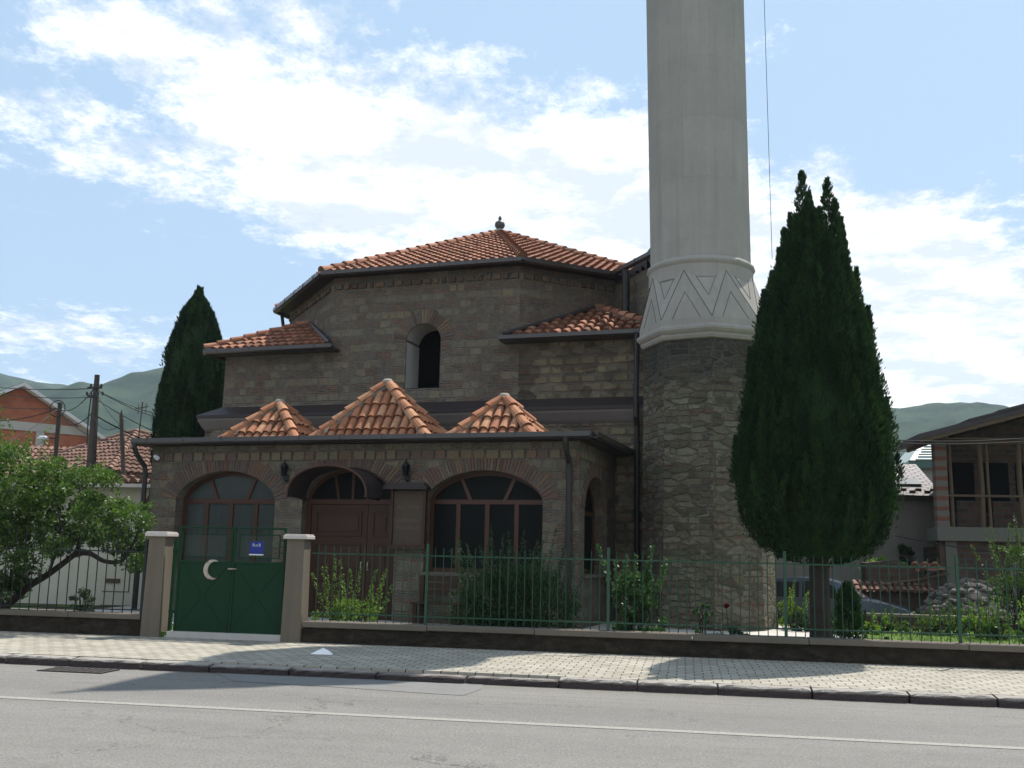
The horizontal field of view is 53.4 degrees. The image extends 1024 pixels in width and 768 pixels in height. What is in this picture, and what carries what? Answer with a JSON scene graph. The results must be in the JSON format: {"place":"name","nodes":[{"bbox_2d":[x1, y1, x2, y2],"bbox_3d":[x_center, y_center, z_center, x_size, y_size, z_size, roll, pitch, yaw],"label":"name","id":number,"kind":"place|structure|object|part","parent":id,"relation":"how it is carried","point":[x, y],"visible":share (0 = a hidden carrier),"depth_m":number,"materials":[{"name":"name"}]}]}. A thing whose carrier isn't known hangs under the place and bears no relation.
{"place":"outdoors","nodes":[
{"label":"outdoors","id":0,"kind":"place"},
{"bbox_2d":[0,373,67,390],"bbox_3d":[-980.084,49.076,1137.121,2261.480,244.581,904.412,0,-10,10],"label":"hill","id":1,"kind":"structure","parent":0,"point":[6,381],"depth_m":1126.25,"materials":[{"name":"green plant"}]},
{"bbox_2d":[38,367,163,436],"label":"hill","id":2,"kind":"structure","parent":0,"point":[135,389],"depth_m":747.56,"materials":[{"name":"green plant"}]},
{"bbox_2d":[11,603,302,641],"bbox_3d":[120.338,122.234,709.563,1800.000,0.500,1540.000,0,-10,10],"label":"ground","id":3,"kind":"structure","parent":0,"point":[163,633],"depth_m":22.89,"materials":[{"name":"grey concrete"}]},
{"bbox_2d":[1,445,69,463],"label":"tiled roof","id":4,"kind":"structure","parent":3,"relation":"on","point":[36,451],"depth_m":41.64,"materials":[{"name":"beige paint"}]},
{"bbox_2d":[37,400,65,468],"bbox_3d":[-15.486,3.628,33.784,0.886,6.248,0.275,2,-9,-4],"label":"utility pole","id":5,"kind":"object","parent":3,"relation":"on","point":[57,431],"visible":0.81,"depth_m":34.14,"materials":[{"name":"brown wood"}]},
{"bbox_2d":[0,408,56,420],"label":"overhead cable","id":6,"kind":"object","parent":5,"relation":"attached to","point":[29,416],"visible":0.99,"depth_m":34.00,"materials":[{"name":"black rubber"}]},
{"bbox_2d":[2,407,55,408],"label":"overhead cable","id":7,"kind":"object","parent":5,"relation":"attached to","point":[30,408],"visible":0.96,"depth_m":35.91,"materials":[{"name":"black rubber"}]},
{"bbox_2d":[5,408,57,443],"bbox_3d":[-14.725,1.353,30.498,0.028,2.290,7.280,3,-10,-9],"label":"overhead cable","id":8,"kind":"object","parent":5,"relation":"attached to","point":[32,427],"visible":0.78,"depth_m":31.63,"materials":[{"name":"black rubber"}]},
{"bbox_2d":[0,382,105,447],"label":"red brick house","id":9,"kind":"structure","parent":3,"relation":"on","point":[71,436],"depth_m":47.20,"materials":[{"name":"brick"}]},
{"bbox_2d":[0,608,141,635],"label":"wall","id":10,"kind":"structure","parent":3,"relation":"on","point":[72,622],"depth_m":17.02,"materials":[{"name":"concrete"}]},
{"bbox_2d":[0,524,148,613],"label":"metal fence","id":11,"kind":"object","parent":10,"relation":"on","point":[143,576],"visible":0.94,"depth_m":17.24,"materials":[{"name":"metal"}]},
{"bbox_2d":[0,473,150,605],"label":"cream house","id":12,"kind":"structure","parent":3,"relation":"on","point":[131,485],"depth_m":23.78,"materials":[{"name":"paint"}]},
{"bbox_2d":[5,428,151,474],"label":"hip roofed house","id":13,"kind":"structure","parent":3,"relation":"on","point":[111,456],"depth_m":37.04,"materials":[{"name":"brown tile"}]},
{"bbox_2d":[135,402,148,436],"bbox_3d":[-13.691,1.379,37.570,0.526,1.452,0.045,0,-10,10],"label":"roof antenna","id":14,"kind":"object","parent":13,"relation":"on","point":[141,407],"visible":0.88,"depth_m":37.60,"materials":[{"name":"grey metal"}]},
{"bbox_2d":[0,392,157,607],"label":"bushy tree","id":15,"kind":"object","parent":3,"relation":"on","point":[30,507],"visible":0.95,"depth_m":17.98,"materials":[{"name":"green plant"}]},
{"bbox_2d":[68,587,95,610],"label":"round shrub","id":16,"kind":"object","parent":3,"relation":"on","point":[82,595],"visible":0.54,"depth_m":18.50,"materials":[{"name":"green plant"}]},
{"bbox_2d":[86,375,103,471],"bbox_3d":[-11.727,2.810,28.250,0.586,6.218,0.436,0,-10,10],"label":"utility pole","id":17,"kind":"object","parent":3,"relation":"on","point":[91,443],"visible":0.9,"depth_m":28.48,"materials":[{"name":"brown wood"}]},
{"bbox_2d":[0,387,86,389],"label":"overhead cable","id":18,"kind":"object","parent":17,"relation":"attached to","point":[45,389],"visible":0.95,"depth_m":31.69,"materials":[{"name":"black rubber"}]},
{"bbox_2d":[0,393,92,397],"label":"overhead cable","id":19,"kind":"object","parent":17,"relation":"attached to","point":[45,397],"visible":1,"depth_m":32.02,"materials":[{"name":"black rubber"}]},
{"bbox_2d":[60,389,92,410],"bbox_3d":[-13.485,0.588,31.445,0.032,0.350,6.731,7,-11,-31],"label":"overhead cable","id":20,"kind":"object","parent":17,"relation":"attached to","point":[79,404],"visible":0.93,"depth_m":30.67,"materials":[{"name":"black rubber"}]},
{"bbox_2d":[62,414,90,424],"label":"overhead cable","id":21,"kind":"object","parent":17,"relation":"attached to","point":[76,423],"visible":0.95,"depth_m":31.25,"materials":[{"name":"black rubber"}]},
{"bbox_2d":[58,409,119,442],"bbox_3d":[-12.644,1.152,30.179,0.028,1.909,9.491,7,-11,-33],"label":"overhead cable","id":22,"kind":"object","parent":17,"relation":"attached to","point":[88,435],"visible":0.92,"depth_m":29.94,"materials":[{"name":"black rubber"}]},
{"bbox_2d":[91,413,140,437],"bbox_3d":[-9.833,1.573,30.142,5.238,0.910,0.040,10,-13,-41],"label":"overhead cable","id":23,"kind":"object","parent":17,"relation":"attached to","point":[117,427],"visible":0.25,"depth_m":28.90,"materials":[{"name":"black rubber"}]},
{"bbox_2d":[93,397,157,432],"bbox_3d":[-9.823,1.319,30.184,5.237,1.279,0.024,10,-13,-41],"label":"overhead cable","id":24,"kind":"object","parent":17,"relation":"attached to","point":[127,418],"visible":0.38,"depth_m":29.16,"materials":[{"name":"black rubber"}]},
{"bbox_2d":[99,391,151,415],"bbox_3d":[-10.379,0.930,32.403,0.024,0.732,8.229,-2,-10,19],"label":"overhead cable","id":25,"kind":"object","parent":17,"relation":"attached to","point":[126,405],"visible":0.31,"depth_m":29.82,"materials":[{"name":"black rubber"}]},
{"bbox_2d":[100,391,153,412],"bbox_3d":[-11.193,0.340,35.728,0.024,2.271,14.164,1,-9,4],"label":"overhead cable","id":26,"kind":"object","parent":17,"relation":"attached to","point":[129,405],"visible":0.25,"depth_m":30.81,"materials":[{"name":"black rubber"}]},
{"bbox_2d":[119,410,125,474],"bbox_3d":[-9.806,3.100,25.818,0.742,4.938,0.134,0,-10,10],"label":"utility pole","id":27,"kind":"object","parent":3,"relation":"on","point":[122,446],"visible":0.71,"depth_m":26.07,"materials":[{"name":"wood"}]},
{"bbox_2d":[70,438,119,467],"bbox_3d":[-10.982,1.821,26.748,2.222,0.705,0.028,-6,-12,36],"label":"overhead cable","id":28,"kind":"object","parent":27,"relation":"attached to","point":[97,454],"visible":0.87,"depth_m":26.62,"materials":[{"name":"black rubber"}]},
{"bbox_2d":[148,284,225,466],"bbox_3d":[-9.570,1.675,30.151,2.232,9.493,2.237,0,-10,10],"label":"cypress tree","id":29,"kind":"object","parent":3,"relation":"on","point":[190,385],"visible":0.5,"depth_m":29.83,"materials":[{"name":"green plant"}]},
{"bbox_2d":[310,554,393,621],"bbox_3d":[-2.702,3.569,17.162,1.428,1.367,1.097,0,-10,10],"label":"flowering shrub","id":30,"kind":"object","parent":3,"relation":"on","point":[342,606],"visible":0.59,"depth_m":17.09,"materials":[{"name":"green plant"}]},
{"bbox_2d":[130,216,649,628],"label":"mosque","id":31,"kind":"structure","parent":3,"relation":"on","point":[480,381],"depth_m":22.22,"materials":[{"name":"stone"}]},
{"bbox_2d":[181,472,274,561],"bbox_3d":[-6.016,2.928,21.830,2.440,2.080,0.070,-2,-10,18],"label":"window","id":32,"kind":"structure","parent":31,"relation":"in","point":[227,499],"depth_m":21.88,"materials":[{"name":"red wood"}]},
{"bbox_2d":[280,460,288,481],"bbox_3d":[-4.723,1.797,21.167,0.200,0.471,0.216,-2,-10,18],"label":"wall lantern","id":33,"kind":"object","parent":31,"relation":"attached to","point":[284,466],"depth_m":21.11,"materials":[{"name":"black metal"}]},
{"bbox_2d":[402,458,409,481],"bbox_3d":[-2.109,1.713,20.315,0.200,0.471,0.216,-2,-10,18],"label":"wall lantern","id":34,"kind":"object","parent":31,"relation":"attached to","point":[405,468],"depth_m":20.25,"materials":[{"name":"black metal"}]},
{"bbox_2d":[383,483,430,548],"bbox_3d":[-2.101,2.603,20.124,0.940,1.290,0.240,-2,-10,18],"label":"stone plaque","id":35,"kind":"object","parent":31,"relation":"attached to","point":[408,521],"visible":1,"depth_m":20.14,"materials":[{"name":"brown stone"}]},
{"bbox_2d":[429,471,542,573],"bbox_3d":[-0.480,2.715,20.032,2.430,1.990,0.070,-2,-10,18],"label":"window","id":36,"kind":"structure","parent":31,"relation":"in","point":[464,507],"depth_m":20.07,"materials":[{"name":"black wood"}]},
{"bbox_2d":[584,484,594,573],"bbox_3d":[1.412,2.854,20.587,0.070,1.940,1.910,-2,-10,18],"label":"window","id":37,"kind":"structure","parent":31,"relation":"in","point":[589,517],"depth_m":21.16,"materials":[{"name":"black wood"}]},
{"bbox_2d":[302,620,1023,669],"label":"wall","id":38,"kind":"structure","parent":3,"relation":"on","point":[851,650],"depth_m":15.37,"materials":[{"name":"stone"}]},
{"bbox_2d":[309,544,1023,644],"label":"metal fence","id":39,"kind":"object","parent":38,"relation":"on","point":[784,564],"visible":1,"depth_m":15.58,"materials":[{"name":"metal"}]},
{"bbox_2d":[637,0,778,630],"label":"minaret","id":40,"kind":"object","parent":3,"relation":"on","point":[695,338],"visible":0.88,"depth_m":20.89,"materials":[{"name":"stone"}]},
{"bbox_2d":[764,0,771,246],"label":"overhead cable","id":41,"kind":"object","parent":40,"relation":"hanging from","point":[768,131],"visible":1,"depth_m":22.61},
{"bbox_2d":[776,577,914,623],"bbox_3d":[8.049,5.692,26.046,4.150,1.460,2.020,-3,-10,23],"label":"parked car","id":42,"kind":"object","parent":3,"relation":"on","point":[799,590],"visible":0.09,"depth_m":25.59,"materials":[{"name":"silver metal"}]},
{"bbox_3d":[6.876,5.197,25.849,0.800,0.380,0.129,-3,-10,23],"label":"side window","id":43,"kind":"part","parent":42,"relation":"part of","materials":[{"name":"black glass"}]},
{"bbox_3d":[7.726,5.146,25.487,0.890,0.400,0.136,-3,-10,23],"label":"side window","id":44,"kind":"part","parent":42,"relation":"part of","materials":[{"name":"black glass"}]},
{"bbox_2d":[776,464,935,586],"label":"pale house","id":45,"kind":"structure","parent":3,"relation":"on","point":[915,520],"depth_m":31.44,"materials":[{"name":"grey paint"}]},
{"bbox_2d":[867,554,909,565],"bbox_3d":[10.448,5.775,28.124,1.512,2.127,1.376,-4,-11,30],"label":"leafy tree","id":46,"kind":"object","parent":3,"relation":"on","point":[881,558],"visible":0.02,"depth_m":28.22,"materials":[{"name":"green plant"}]},
{"bbox_2d":[852,579,933,613],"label":"tiled wall","id":47,"kind":"structure","parent":3,"relation":"on","point":[895,595],"depth_m":26.84,"materials":[{"name":"ceramic"}]},
{"bbox_2d":[861,560,949,589],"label":"ruined shed","id":48,"kind":"structure","parent":3,"relation":"on","point":[912,575],"depth_m":27.22,"materials":[{"name":"ceramic"}]},
{"bbox_2d":[897,543,915,569],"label":"leafy shrub","id":49,"kind":"object","parent":3,"relation":"on","point":[903,549],"visible":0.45,"depth_m":30.94,"materials":[{"name":"green plant"}]},
{"bbox_2d":[900,445,932,482],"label":"green roofed house","id":50,"kind":"structure","parent":3,"relation":"on","point":[921,459],"depth_m":55.10,"materials":[{"name":"grey paint"}]},
{"bbox_2d":[850,612,1019,631],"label":"garden wall","id":51,"kind":"structure","parent":3,"relation":"on","point":[878,615],"depth_m":21.55,"materials":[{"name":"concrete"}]},
{"bbox_2d":[891,404,1023,595],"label":"unfinished house","id":52,"kind":"structure","parent":3,"relation":"on","point":[978,491],"depth_m":28.43,"materials":[{"name":"concrete"}]},
{"bbox_2d":[916,577,1018,616],"bbox_3d":[11.383,5.622,25.284,2.813,1.598,2.770,0,-10,10],"label":"stone heap","id":53,"kind":"object","parent":3,"relation":"on","point":[972,591],"visible":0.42,"depth_m":24.78,"materials":[{"name":"grey stone"}]},
{"bbox_2d":[87,606,860,639],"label":"garden path","id":54,"kind":"structure","parent":0,"point":[772,632],"depth_m":18.96,"materials":[{"name":"concrete"}]},
{"bbox_2d":[164,526,286,641],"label":"garden gate","id":55,"kind":"structure","parent":54,"relation":"on","point":[232,595],"depth_m":16.78,"materials":[{"name":"green metal"}]},
{"bbox_2d":[249,541,263,554],"bbox_3d":[-4.212,2.710,16.789,0.250,0.225,0.011,0,-10,10],"label":"name plate","id":56,"kind":"object","parent":55,"relation":"attached to","point":[256,547],"visible":1,"depth_m":16.79,"materials":[{"name":"blue metal"}]},
{"bbox_2d":[410,575,465,624],"bbox_3d":[-1.399,4.099,19.208,0.950,0.950,0.425,-2,-10,18],"label":"garden bench","id":57,"kind":"object","parent":54,"relation":"on","point":[430,592],"visible":0.57,"depth_m":19.39,"materials":[{"name":"brown wood"}]},
{"bbox_2d":[775,602,809,631],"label":"garden shrub","id":58,"kind":"object","parent":54,"relation":"on","point":[801,621],"visible":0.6,"depth_m":19.84,"materials":[{"name":"green plant"}]},
{"bbox_2d":[777,580,809,627],"bbox_3d":[5.518,4.439,20.410,0.793,1.020,0.706,2,-9,-6],"label":"garden shrub","id":59,"kind":"object","parent":54,"relation":"on","point":[790,611],"visible":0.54,"depth_m":20.28,"materials":[{"name":"green plant"}]},
{"bbox_2d":[0,663,1023,767],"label":"road","id":60,"kind":"structure","parent":0,"point":[47,734],"depth_m":9.42,"materials":[{"name":"grey asphalt"}]},
{"bbox_2d":[37,666,119,673],"bbox_3d":[-5.532,3.651,13.004,0.900,0.012,0.420,0,-10,10],"label":"drain grate","id":61,"kind":"object","parent":60,"relation":"on","point":[79,670],"visible":1,"depth_m":12.97,"materials":[{"name":"metal"}]},
{"bbox_2d":[217,673,482,694],"bbox_3d":[-2.145,3.618,12.315,3.592,0.001,1.083,0,-10,10],"label":"road patch","id":62,"kind":"object","parent":60,"relation":"on","point":[435,687],"visible":1,"depth_m":12.34,"materials":[{"name":"grey asphalt"}]},
{"bbox_2d":[0,653,1023,708],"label":"kerb","id":63,"kind":"structure","parent":60,"relation":"on","point":[897,696],"depth_m":12.34,"materials":[{"name":"concrete"}]},
{"bbox_2d":[0,696,1023,748],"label":"road marking","id":64,"kind":"object","parent":60,"relation":"on","point":[631,728],"visible":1,"depth_m":9.69,"materials":[{"name":"white paint"}]},
{"bbox_2d":[0,631,1023,698],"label":"pavement","id":65,"kind":"structure","parent":0,"point":[527,664],"depth_m":13.93,"materials":[{"name":"concrete"}]},
{"bbox_2d":[140,531,178,636],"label":"gate pillar","id":66,"kind":"structure","parent":65,"relation":"on","point":[154,618],"depth_m":16.88,"materials":[{"name":"concrete"}]},
{"bbox_2d":[280,534,314,641],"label":"gate pillar","id":67,"kind":"structure","parent":65,"relation":"on","point":[295,597],"depth_m":16.47,"materials":[{"name":"concrete"}]},
{"bbox_2d":[311,648,332,654],"bbox_3d":[-2.697,3.817,14.566,0.330,0.085,0.180,0,-10,10],"label":"crumpled paper","id":68,"kind":"object","parent":65,"relation":"on","point":[323,651],"visible":1,"depth_m":14.52,"materials":[{"name":"white paper"}]},
{"bbox_2d":[0,0,1023,407],"label":"sky","id":69,"kind":"structure","parent":0,"point":[152,151],"materials":[{"name":"blue"}]},
{"bbox_2d":[716,603,748,634],"bbox_3d":[3.400,3.786,15.890,0.587,0.733,0.440,0,-10,10],"label":"rose bush","id":70,"kind":"object","parent":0,"point":[734,630],"visible":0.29,"depth_m":15.84,"materials":[{"name":"green plant"}]},
{"bbox_2d":[778,624,1023,643],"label":"lawn","id":71,"kind":"structure","parent":0,"point":[935,638],"depth_m":19.11,"materials":[{"name":"plant"}]},
{"bbox_2d":[443,523,586,628],"bbox_3d":[0.048,3.350,17.236,2.456,1.939,1.629,0,-10,10],"label":"leafy shrub","id":72,"kind":"object","parent":71,"relation":"on","point":[519,603],"visible":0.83,"depth_m":16.94,"materials":[{"name":"green plant"}]},
{"bbox_2d":[595,543,668,631],"bbox_3d":[1.918,3.372,16.325,1.227,1.628,0.772,0,-10,10],"label":"rose bush","id":73,"kind":"object","parent":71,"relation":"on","point":[638,592],"visible":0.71,"depth_m":16.17,"materials":[{"name":"green plant"}]},
{"bbox_2d":[692,602,712,632],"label":"rose bush","id":74,"kind":"object","parent":71,"relation":"on","point":[700,619],"visible":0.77,"depth_m":15.94,"materials":[{"name":"green plant"}]},
{"bbox_2d":[728,169,907,637],"bbox_3d":[4.836,0.229,16.431,2.695,7.776,2.662,0,-10,10],"label":"cypress tree","id":75,"kind":"object","parent":71,"relation":"on","point":[814,469],"visible":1,"depth_m":15.71,"materials":[{"name":"green plant"}]},
{"bbox_2d":[831,580,868,638],"bbox_3d":[6.058,4.078,18.331,0.662,1.111,0.658,0,-10,10],"label":"conifer","id":76,"kind":"object","parent":71,"relation":"on","point":[847,605],"visible":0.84,"depth_m":18.23,"materials":[{"name":"green plant"}]},
{"bbox_2d":[860,610,887,634],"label":"garden shrub","id":77,"kind":"object","parent":71,"relation":"on","point":[875,627],"visible":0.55,"depth_m":19.77,"materials":[{"name":"green plant"}]},
{"bbox_2d":[872,607,899,630],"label":"garden shrub","id":78,"kind":"object","parent":71,"relation":"on","point":[888,627],"visible":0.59,"depth_m":20.23,"materials":[{"name":"green plant"}]},
{"bbox_2d":[893,609,948,635],"bbox_3d":[7.997,4.658,19.908,1.126,0.541,0.598,0,-10,10],"label":"garden shrub","id":79,"kind":"object","parent":71,"relation":"on","point":[906,624],"visible":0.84,"depth_m":19.84,"materials":[{"name":"green plant"}]},
{"bbox_2d":[928,599,970,635],"bbox_3d":[8.573,4.598,19.973,0.884,0.748,0.648,0,-10,10],"label":"garden shrub","id":80,"kind":"object","parent":71,"relation":"on","point":[953,627],"visible":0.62,"depth_m":19.94,"materials":[{"name":"green plant"}]},
{"bbox_2d":[957,596,1001,639],"bbox_3d":[8.862,4.425,19.284,0.665,0.825,0.722,4,-10,-17],"label":"garden shrub","id":81,"kind":"object","parent":71,"relation":"on","point":[974,621],"visible":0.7,"depth_m":19.25,"materials":[{"name":"green plant"}]},
{"bbox_2d":[970,512,1023,635],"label":"willow shrub","id":82,"kind":"object","parent":71,"relation":"on","point":[1016,551],"visible":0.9,"depth_m":20.27,"materials":[{"name":"green plant"}]},
{"bbox_2d":[977,605,1023,639],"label":"garden shrub","id":83,"kind":"object","parent":71,"relation":"on","point":[984,627],"visible":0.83,"depth_m":18.91,"materials":[{"name":"green plant"}]},
{"bbox_2d":[991,577,1019,631],"bbox_3d":[10.539,4.565,21.070,0.937,1.206,0.844,8,-12,-37],"label":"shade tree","id":84,"kind":"object","parent":71,"relation":"on","point":[1004,592],"visible":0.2,"depth_m":21.09,"materials":[{"name":"green plant"}]},
{"bbox_2d":[1004,596,1023,643],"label":"garden shrub","id":85,"kind":"object","parent":71,"relation":"on","point":[1021,620],"visible":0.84,"depth_m":18.02,"materials":[{"name":"green plant"}]},
{"bbox_2d":[890,402,1008,463],"bbox_3d":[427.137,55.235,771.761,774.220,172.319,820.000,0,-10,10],"label":"hill","id":86,"kind":"structure","parent":0,"point":[912,421],"depth_m":798.35,"materials":[{"name":"green plant"}]},
{"bbox_2d":[891,534,1023,555],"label":"overhead cable","id":87,"kind":"object","parent":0,"point":[947,545],"visible":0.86,"depth_m":26.65,"materials":[{"name":"black rubber"}]},
{"bbox_2d":[892,438,1023,441],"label":"overhead cable","id":88,"kind":"object","parent":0,"point":[960,441],"visible":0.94,"depth_m":27.02,"materials":[{"name":"black rubber"}]},
{"bbox_2d":[899,441,1023,444],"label":"overhead cable","id":89,"kind":"object","parent":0,"point":[961,444],"visible":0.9,"depth_m":27.01,"materials":[{"name":"black rubber"}]}
]}

